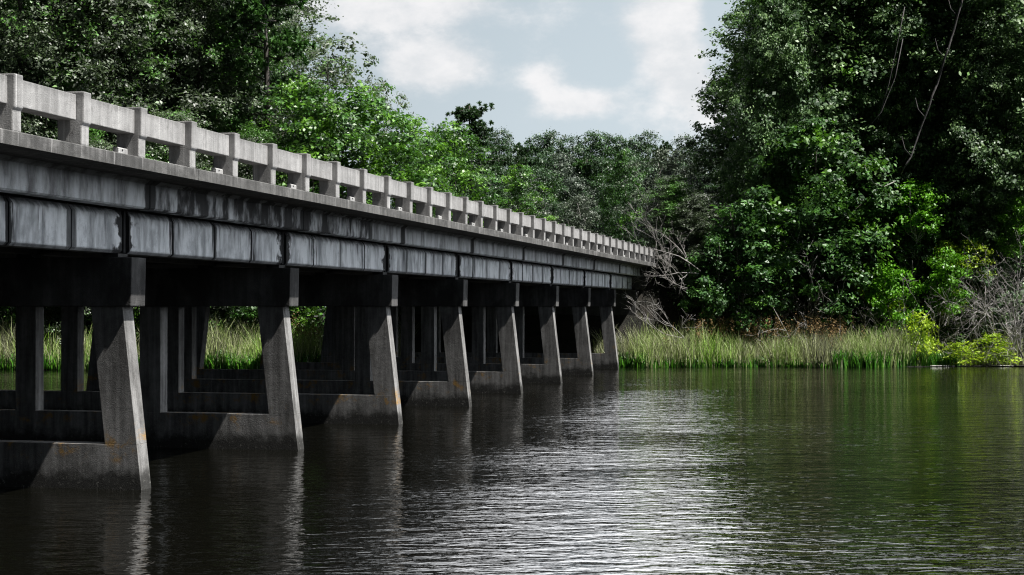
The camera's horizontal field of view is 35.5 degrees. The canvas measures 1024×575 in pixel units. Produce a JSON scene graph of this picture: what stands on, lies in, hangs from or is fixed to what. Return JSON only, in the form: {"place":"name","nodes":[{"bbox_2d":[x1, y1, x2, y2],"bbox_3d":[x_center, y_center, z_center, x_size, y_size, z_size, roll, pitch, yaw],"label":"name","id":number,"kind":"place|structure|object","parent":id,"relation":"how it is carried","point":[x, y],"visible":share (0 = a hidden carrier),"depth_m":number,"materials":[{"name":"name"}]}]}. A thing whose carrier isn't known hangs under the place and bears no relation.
{"place":"outdoors","nodes":[
{"label":"outdoors","id":0,"kind":"place"},
{"bbox_2d":[262,0,750,202],"label":"sky","id":1,"kind":"structure","parent":0,"point":[626,68],"materials":[{"name":"white"}]},
{"bbox_2d":[0,366,1023,574],"bbox_3d":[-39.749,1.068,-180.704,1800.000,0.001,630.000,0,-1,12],"label":"water","id":2,"kind":"structure","parent":0,"point":[768,471],"depth_m":27.81,"materials":[{"name":"green liquid"}]},
{"bbox_2d":[0,348,961,369],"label":"water plants","id":3,"kind":"object","parent":2,"relation":"on","point":[854,363],"visible":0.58,"depth_m":83.83,"materials":[{"name":"green plant"}]},
{"bbox_2d":[0,312,1023,369],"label":"reeds","id":4,"kind":"object","parent":2,"relation":"on","point":[802,348],"visible":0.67,"depth_m":84.46,"materials":[{"name":"plant"}]},
{"bbox_2d":[44,273,1023,369],"bbox_3d":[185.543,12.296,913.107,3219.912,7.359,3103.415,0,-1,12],"label":"ground","id":5,"kind":"structure","parent":0,"point":[565,331],"depth_m":89.19,"materials":[{"name":"soil"}]},
{"bbox_2d":[0,306,57,339],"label":"tree","id":6,"kind":"object","parent":5,"relation":"on","point":[7,312],"visible":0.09,"depth_m":83.78,"materials":[{"name":"green plant"}]},
{"bbox_2d":[0,1,57,132],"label":"tree","id":7,"kind":"object","parent":5,"relation":"on","point":[6,64],"visible":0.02,"depth_m":93.08,"materials":[{"name":"green plant"}]},
{"bbox_2d":[0,0,150,330],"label":"tree","id":8,"kind":"object","parent":5,"relation":"on","point":[23,49],"visible":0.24,"depth_m":88.42,"materials":[{"name":"green plant"}]},
{"bbox_2d":[44,128,133,343],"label":"tree","id":9,"kind":"object","parent":5,"relation":"on","point":[96,143],"visible":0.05,"depth_m":84.12,"materials":[{"name":"green plant"}]},
{"bbox_2d":[2,0,243,323],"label":"tree","id":10,"kind":"object","parent":5,"relation":"on","point":[143,64],"visible":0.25,"depth_m":90.28,"materials":[{"name":"green plant"}]},
{"bbox_2d":[19,0,232,146],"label":"tree","id":11,"kind":"object","parent":5,"relation":"on","point":[139,55],"visible":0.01,"depth_m":101.91,"materials":[{"name":"green plant"}]},
{"bbox_2d":[132,306,139,344],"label":"tree","id":12,"kind":"object","parent":5,"relation":"on","point":[137,317],"visible":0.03,"depth_m":83.01,"materials":[{"name":"green plant"}]},
{"bbox_2d":[111,106,245,336],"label":"tree","id":13,"kind":"object","parent":5,"relation":"on","point":[161,153],"visible":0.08,"depth_m":85.21,"materials":[{"name":"green plant"}]},
{"bbox_2d":[90,0,296,177],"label":"tree","id":14,"kind":"object","parent":5,"relation":"on","point":[196,60],"visible":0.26,"depth_m":93.42,"materials":[{"name":"green plant"}]},
{"bbox_2d":[209,123,296,332],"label":"tree","id":15,"kind":"object","parent":5,"relation":"on","point":[257,137],"visible":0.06,"depth_m":87.51,"materials":[{"name":"green plant"}]},
{"bbox_2d":[160,0,350,318],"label":"tree","id":16,"kind":"object","parent":5,"relation":"on","point":[286,63],"visible":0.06,"depth_m":98.69,"materials":[{"name":"green plant"}]},
{"bbox_2d":[152,0,358,153],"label":"tree","id":17,"kind":"object","parent":5,"relation":"on","point":[306,8],"visible":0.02,"depth_m":109.89,"materials":[{"name":"green plant"}]},
{"bbox_2d":[205,0,328,191],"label":"pine tree","id":18,"kind":"object","parent":5,"relation":"on","point":[288,42],"visible":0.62,"depth_m":93.09,"materials":[{"name":"green plant"}]},
{"bbox_2d":[210,180,325,341],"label":"tree","id":19,"kind":"object","parent":5,"relation":"on","point":[239,311],"visible":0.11,"depth_m":85.01,"materials":[{"name":"green plant"}]},
{"bbox_2d":[210,71,390,334],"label":"tree","id":20,"kind":"object","parent":5,"relation":"on","point":[309,97],"visible":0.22,"depth_m":89.67,"materials":[{"name":"green plant"}]},
{"bbox_2d":[0,73,656,489],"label":"concrete bridge","id":21,"kind":"structure","parent":5,"relation":"on","point":[176,247],"depth_m":36.34,"materials":[{"name":"concrete"}]},
{"bbox_2d":[271,32,396,203],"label":"tree","id":22,"kind":"object","parent":5,"relation":"on","point":[326,44],"visible":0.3,"depth_m":98.62,"materials":[{"name":"green plant"}]},
{"bbox_2d":[284,80,452,308],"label":"tree","id":23,"kind":"object","parent":5,"relation":"on","point":[374,114],"visible":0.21,"depth_m":93.09,"materials":[{"name":"green plant"}]},
{"bbox_2d":[347,74,423,206],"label":"tree","id":24,"kind":"object","parent":5,"relation":"on","point":[404,106],"visible":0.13,"depth_m":103.97,"materials":[{"name":"green plant"}]},
{"bbox_2d":[359,114,467,220],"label":"tree","id":25,"kind":"object","parent":5,"relation":"on","point":[439,166],"visible":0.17,"depth_m":98.37,"materials":[{"name":"green plant"}]},
{"bbox_2d":[410,117,510,230],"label":"tree","id":26,"kind":"object","parent":5,"relation":"on","point":[455,137],"visible":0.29,"depth_m":103.91,"materials":[{"name":"green plant"}]},
{"bbox_2d":[443,101,506,224],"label":"pine tree","id":27,"kind":"object","parent":5,"relation":"on","point":[479,128],"visible":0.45,"depth_m":117.33,"materials":[{"name":"green plant"}]},
{"bbox_2d":[447,163,507,223],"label":"tree","id":28,"kind":"object","parent":5,"relation":"on","point":[491,189],"visible":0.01,"depth_m":138.45,"materials":[{"name":"green plant"}]},
{"bbox_2d":[473,162,513,207],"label":"tree","id":29,"kind":"object","parent":5,"relation":"on","point":[502,171],"visible":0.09,"depth_m":138.81,"materials":[{"name":"green plant"}]},
{"bbox_2d":[472,130,515,179],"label":"tree","id":30,"kind":"object","parent":5,"relation":"on","point":[499,148],"visible":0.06,"depth_m":165.40,"materials":[{"name":"green plant"}]},
{"bbox_2d":[490,154,511,207],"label":"tree","id":31,"kind":"object","parent":5,"relation":"on","point":[502,162],"visible":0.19,"depth_m":151.29,"materials":[{"name":"green plant"}]},
{"bbox_2d":[486,126,520,193],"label":"tree","id":32,"kind":"object","parent":5,"relation":"on","point":[505,143],"visible":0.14,"depth_m":165.60,"materials":[{"name":"green plant"}]},
{"bbox_2d":[0,239,1023,345],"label":"undergrowth","id":33,"kind":"object","parent":5,"relation":"on","point":[679,254],"visible":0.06,"depth_m":91.08,"materials":[{"name":"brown plant"}]},
{"bbox_2d":[511,142,529,178],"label":"tree","id":34,"kind":"object","parent":5,"relation":"on","point":[523,150],"visible":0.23,"depth_m":166.04,"materials":[{"name":"green plant"}]},
{"bbox_2d":[506,154,536,205],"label":"tree","id":35,"kind":"object","parent":5,"relation":"on","point":[517,160],"visible":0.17,"depth_m":151.89,"materials":[{"name":"green plant"}]},
{"bbox_2d":[496,162,558,223],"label":"tree","id":36,"kind":"object","parent":5,"relation":"on","point":[518,175],"visible":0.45,"depth_m":117.63,"materials":[{"name":"green plant"}]},
{"bbox_2d":[505,173,550,213],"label":"tree","id":37,"kind":"object","parent":5,"relation":"on","point":[540,207],"visible":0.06,"depth_m":138.47,"materials":[{"name":"green plant"}]},
{"bbox_2d":[510,192,563,223],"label":"tree","id":38,"kind":"object","parent":5,"relation":"on","point":[547,213],"visible":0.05,"depth_m":126.34,"materials":[{"name":"green plant"}]},
{"bbox_2d":[507,132,576,224],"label":"tree","id":39,"kind":"object","parent":5,"relation":"on","point":[531,145],"visible":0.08,"depth_m":165.58,"materials":[{"name":"green plant"}]},
{"bbox_2d":[520,151,571,211],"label":"tree","id":40,"kind":"object","parent":5,"relation":"on","point":[541,161],"visible":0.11,"depth_m":151.63,"materials":[{"name":"green plant"}]},
{"bbox_2d":[520,128,584,200],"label":"tree","id":41,"kind":"object","parent":5,"relation":"on","point":[552,136],"visible":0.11,"depth_m":165.34,"materials":[{"name":"green plant"}]},
{"bbox_2d":[531,168,577,225],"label":"tree","id":42,"kind":"object","parent":5,"relation":"on","point":[550,178],"visible":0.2,"depth_m":138.69,"materials":[{"name":"green plant"}]},
{"bbox_2d":[537,201,579,226],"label":"tree","id":43,"kind":"object","parent":5,"relation":"on","point":[554,208],"visible":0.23,"depth_m":126.88,"materials":[{"name":"green plant"}]},
{"bbox_2d":[538,151,593,228],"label":"tree","id":44,"kind":"object","parent":5,"relation":"on","point":[559,165],"visible":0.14,"depth_m":151.31,"materials":[{"name":"green plant"}]},
{"bbox_2d":[550,134,589,193],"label":"tree","id":45,"kind":"object","parent":5,"relation":"on","point":[572,138],"visible":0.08,"depth_m":165.66,"materials":[{"name":"green plant"}]},
{"bbox_2d":[290,304,865,347],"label":"seed heads","id":46,"kind":"object","parent":5,"relation":"on","point":[696,327],"visible":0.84,"depth_m":86.04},
{"bbox_2d":[549,176,606,232],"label":"tree","id":47,"kind":"object","parent":5,"relation":"on","point":[575,189],"visible":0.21,"depth_m":138.69,"materials":[{"name":"green plant"}]},
{"bbox_2d":[552,194,612,234],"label":"tree","id":48,"kind":"object","parent":5,"relation":"on","point":[584,225],"visible":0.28,"depth_m":126.37,"materials":[{"name":"green plant"}]},
{"bbox_2d":[569,155,602,231],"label":"tree","id":49,"kind":"object","parent":5,"relation":"on","point":[584,164],"visible":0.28,"depth_m":151.29,"materials":[{"name":"green plant"}]},
{"bbox_2d":[566,129,613,199],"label":"tree","id":50,"kind":"object","parent":5,"relation":"on","point":[593,144],"visible":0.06,"depth_m":165.26,"materials":[{"name":"green plant"}]},
{"bbox_2d":[574,172,623,232],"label":"tree","id":51,"kind":"object","parent":5,"relation":"on","point":[600,181],"visible":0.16,"depth_m":138.60,"materials":[{"name":"green plant"}]},
{"bbox_2d":[571,155,632,235],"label":"tree","id":52,"kind":"object","parent":5,"relation":"on","point":[603,162],"visible":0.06,"depth_m":151.37,"materials":[{"name":"green plant"}]},
{"bbox_2d":[589,131,620,186],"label":"tree","id":53,"kind":"object","parent":5,"relation":"on","point":[605,151],"visible":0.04,"depth_m":165.73,"materials":[{"name":"green plant"}]},
{"bbox_2d":[593,204,628,239],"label":"tree","id":54,"kind":"object","parent":5,"relation":"on","point":[598,224],"visible":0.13,"depth_m":126.66,"materials":[{"name":"green plant"}]},
{"bbox_2d":[596,133,641,197],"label":"tree","id":55,"kind":"object","parent":5,"relation":"on","point":[618,146],"visible":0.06,"depth_m":165.27,"materials":[{"name":"green plant"}]},
{"bbox_2d":[594,167,643,243],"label":"tree","id":56,"kind":"object","parent":5,"relation":"on","point":[622,196],"visible":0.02,"depth_m":138.45,"materials":[{"name":"green plant"}]},
{"bbox_2d":[596,147,647,245],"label":"tree","id":57,"kind":"object","parent":5,"relation":"on","point":[621,155],"visible":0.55,"depth_m":121.77,"materials":[{"name":"green plant"}]},
{"bbox_2d":[601,149,648,230],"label":"tree","id":58,"kind":"object","parent":5,"relation":"on","point":[636,156],"visible":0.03,"depth_m":151.91,"materials":[{"name":"green plant"}]},
{"bbox_2d":[607,136,652,202],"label":"tree","id":59,"kind":"object","parent":5,"relation":"on","point":[633,144],"visible":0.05,"depth_m":165.54,"materials":[{"name":"green plant"}]},
{"bbox_2d":[615,158,661,206],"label":"tree","id":60,"kind":"object","parent":5,"relation":"on","point":[648,170],"visible":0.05,"depth_m":151.69,"materials":[{"name":"green plant"}]},
{"bbox_2d":[629,129,664,173],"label":"tree","id":61,"kind":"object","parent":5,"relation":"on","point":[645,150],"visible":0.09,"depth_m":165.64,"materials":[{"name":"green plant"}]},
{"bbox_2d":[626,220,686,289],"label":"twig thicket","id":62,"kind":"object","parent":5,"relation":"on","point":[668,262],"visible":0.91,"depth_m":87.38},
{"bbox_2d":[616,286,699,338],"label":"dead branch","id":63,"kind":"object","parent":5,"relation":"on","point":[656,316],"visible":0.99,"depth_m":84.63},
{"bbox_2d":[651,140,674,172],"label":"tree","id":64,"kind":"object","parent":5,"relation":"on","point":[666,145],"visible":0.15,"depth_m":165.31,"materials":[{"name":"green plant"}]},
{"bbox_2d":[608,147,721,248],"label":"scrub tree","id":65,"kind":"object","parent":5,"relation":"on","point":[668,165],"visible":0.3,"depth_m":103.36,"materials":[{"name":"green plant"}]},
{"bbox_2d":[619,174,716,287],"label":"leafy bush","id":66,"kind":"object","parent":5,"relation":"on","point":[675,190],"visible":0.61,"depth_m":91.40,"materials":[{"name":"green plant"}]},
{"bbox_2d":[632,175,731,285],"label":"scrub tree","id":67,"kind":"object","parent":5,"relation":"on","point":[697,188],"visible":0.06,"depth_m":97.59,"materials":[{"name":"green plant"}]},
{"bbox_2d":[669,131,712,172],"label":"tree","id":68,"kind":"object","parent":5,"relation":"on","point":[677,140],"visible":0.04,"depth_m":166.04,"materials":[{"name":"green plant"}]},
{"bbox_2d":[648,191,738,312],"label":"leafy bush","id":69,"kind":"object","parent":5,"relation":"on","point":[691,200],"visible":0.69,"depth_m":89.92,"materials":[{"name":"green plant"}]},
{"bbox_2d":[675,232,754,341],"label":"tree","id":70,"kind":"object","parent":5,"relation":"on","point":[716,243],"visible":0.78,"depth_m":87.55,"materials":[{"name":"green plant"}]},
{"bbox_2d":[647,243,801,339],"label":"ground cover","id":71,"kind":"object","parent":5,"relation":"on","point":[699,296],"visible":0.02,"depth_m":91.41,"materials":[{"name":"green plant"}]},
{"bbox_2d":[687,196,811,343],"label":"tree","id":72,"kind":"object","parent":5,"relation":"on","point":[743,215],"visible":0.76,"depth_m":87.64,"materials":[{"name":"green plant"}]},
{"bbox_2d":[672,30,826,315],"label":"tree","id":73,"kind":"object","parent":5,"relation":"on","point":[711,89],"visible":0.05,"depth_m":107.95,"materials":[{"name":"green plant"}]},
{"bbox_2d":[687,0,829,330],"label":"tree","id":74,"kind":"object","parent":5,"relation":"on","point":[727,18],"visible":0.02,"depth_m":111.74,"materials":[{"name":"green plant"}]},
{"bbox_2d":[710,0,833,328],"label":"tree","id":75,"kind":"object","parent":5,"relation":"on","point":[766,45],"visible":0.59,"depth_m":91.06,"materials":[{"name":"green plant"}]},
{"bbox_2d":[734,286,816,345],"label":"twig thicket","id":76,"kind":"object","parent":5,"relation":"on","point":[762,321],"visible":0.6,"depth_m":86.95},
{"bbox_2d":[778,230,844,340],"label":"twig thicket","id":77,"kind":"object","parent":5,"relation":"on","point":[805,323],"visible":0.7,"depth_m":87.04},
{"bbox_2d":[722,115,910,338],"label":"tree","id":78,"kind":"object","parent":5,"relation":"on","point":[815,211],"visible":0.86,"depth_m":88.39,"materials":[{"name":"green plant"}]},
{"bbox_2d":[712,0,959,338],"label":"tree","id":79,"kind":"object","parent":5,"relation":"on","point":[823,64],"visible":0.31,"depth_m":91.78,"materials":[{"name":"green plant"}]},
{"bbox_2d":[813,209,902,340],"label":"tree","id":80,"kind":"object","parent":5,"relation":"on","point":[874,252],"visible":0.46,"depth_m":89.28,"materials":[{"name":"green plant"}]},
{"bbox_2d":[851,270,876,300],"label":"vine clump","id":81,"kind":"object","parent":80,"relation":"attached to","point":[861,290],"visible":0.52,"depth_m":88.70,"materials":[{"name":"green plant"}]},
{"bbox_2d":[856,286,891,319],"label":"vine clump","id":82,"kind":"object","parent":80,"relation":"attached to","point":[870,302],"visible":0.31,"depth_m":89.16,"materials":[{"name":"green plant"}]},
{"bbox_2d":[831,300,921,341],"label":"twig thicket","id":83,"kind":"object","parent":5,"relation":"on","point":[875,322],"visible":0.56,"depth_m":87.42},
{"bbox_2d":[881,301,916,323],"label":"vine clump","id":84,"kind":"object","parent":83,"relation":"on","point":[897,302],"visible":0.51,"depth_m":87.89,"materials":[{"name":"green plant"}]},
{"bbox_2d":[826,234,956,318],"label":"twig thicket","id":85,"kind":"object","parent":5,"relation":"on","point":[911,273],"visible":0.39,"depth_m":89.47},
{"bbox_2d":[831,0,958,325],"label":"tree","id":86,"kind":"object","parent":5,"relation":"on","point":[916,70],"visible":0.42,"depth_m":91.73,"materials":[{"name":"green plant"}]},
{"bbox_2d":[862,256,927,339],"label":"leafy bush","id":87,"kind":"object","parent":5,"relation":"on","point":[889,275],"visible":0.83,"depth_m":87.61,"materials":[{"name":"green plant"}]},
{"bbox_2d":[804,0,1023,316],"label":"tree","id":88,"kind":"object","parent":5,"relation":"on","point":[941,48],"visible":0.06,"depth_m":93.57,"materials":[{"name":"green plant"}]},
{"bbox_2d":[898,306,943,359],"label":"shrub","id":89,"kind":"object","parent":5,"relation":"on","point":[927,325],"visible":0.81,"depth_m":85.98,"materials":[{"name":"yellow plant"}]},
{"bbox_2d":[877,271,973,365],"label":"twig thicket","id":90,"kind":"object","parent":5,"relation":"on","point":[934,320],"visible":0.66,"depth_m":86.70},
{"bbox_2d":[880,174,974,343],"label":"tree","id":91,"kind":"object","parent":5,"relation":"on","point":[910,243],"visible":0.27,"depth_m":89.77,"materials":[{"name":"green plant"}]},
{"bbox_2d":[888,175,950,243],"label":"vine clump","id":92,"kind":"object","parent":91,"relation":"attached to","point":[913,195],"visible":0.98,"depth_m":88.64,"materials":[{"name":"green plant"}]},
{"bbox_2d":[861,0,1023,344],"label":"tree","id":93,"kind":"object","parent":5,"relation":"on","point":[1013,29],"visible":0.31,"depth_m":90.15,"materials":[{"name":"green plant"}]},
{"bbox_2d":[865,7,904,130],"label":"hanging vine","id":94,"kind":"object","parent":93,"relation":"hanging from","point":[890,74],"visible":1,"depth_m":88.43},
{"bbox_2d":[901,0,962,174],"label":"leaning vine stem","id":95,"kind":"object","parent":93,"relation":"attached to","point":[940,72],"visible":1,"depth_m":88.11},
{"bbox_2d":[995,197,1023,264],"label":"vine clump","id":96,"kind":"object","parent":93,"relation":"attached to","point":[1019,244],"visible":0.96,"depth_m":88.34,"materials":[{"name":"green plant"}]},
{"bbox_2d":[921,242,976,324],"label":"leafy bush","id":97,"kind":"object","parent":5,"relation":"on","point":[940,270],"visible":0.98,"depth_m":87.29,"materials":[{"name":"green plant"}]},
{"bbox_2d":[898,251,1023,357],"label":"twig thicket","id":98,"kind":"object","parent":5,"relation":"on","point":[974,334],"visible":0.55,"depth_m":88.41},
{"bbox_2d":[902,7,1023,338],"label":"tree","id":99,"kind":"object","parent":5,"relation":"on","point":[984,57],"visible":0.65,"depth_m":89.64,"materials":[{"name":"green plant"}]},
{"bbox_2d":[940,341,989,365],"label":"shrub","id":100,"kind":"object","parent":5,"relation":"on","point":[962,348],"visible":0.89,"depth_m":85.69,"materials":[{"name":"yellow plant"}]},
{"bbox_2d":[926,217,1004,350],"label":"tree","id":101,"kind":"object","parent":5,"relation":"on","point":[963,231],"visible":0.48,"depth_m":88.91,"materials":[{"name":"green plant"}]},
{"bbox_2d":[926,239,960,269],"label":"vine clump","id":102,"kind":"object","parent":101,"relation":"attached to","point":[947,245],"visible":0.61,"depth_m":88.58,"materials":[{"name":"green plant"}]},
{"bbox_2d":[947,238,998,281],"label":"vine clump","id":103,"kind":"object","parent":101,"relation":"attached to","point":[972,264],"visible":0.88,"depth_m":87.93,"materials":[{"name":"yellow plant"}]},
{"bbox_2d":[930,234,1023,363],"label":"twig thicket","id":104,"kind":"object","parent":5,"relation":"on","point":[1020,352],"visible":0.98,"depth_m":85.90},
{"bbox_2d":[939,289,970,315],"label":"vine clump","id":105,"kind":"object","parent":104,"relation":"on","point":[954,303],"visible":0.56,"depth_m":87.83,"materials":[{"name":"green plant"}]},
{"bbox_2d":[934,219,1023,358],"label":"twig thicket","id":106,"kind":"object","parent":5,"relation":"on","point":[991,315],"visible":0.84,"depth_m":87.27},
{"bbox_2d":[965,329,1022,365],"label":"shrub","id":107,"kind":"object","parent":5,"relation":"on","point":[998,349],"visible":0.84,"depth_m":85.97,"materials":[{"name":"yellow plant"}]},
{"bbox_2d":[976,6,1023,309],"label":"tree","id":108,"kind":"object","parent":5,"relation":"on","point":[1012,123],"depth_m":96.33,"materials":[{"name":"green plant"}]},
{"bbox_2d":[622,200,700,298],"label":"dead branch","id":109,"kind":"object","parent":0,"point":[664,250],"visible":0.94,"depth_m":87.51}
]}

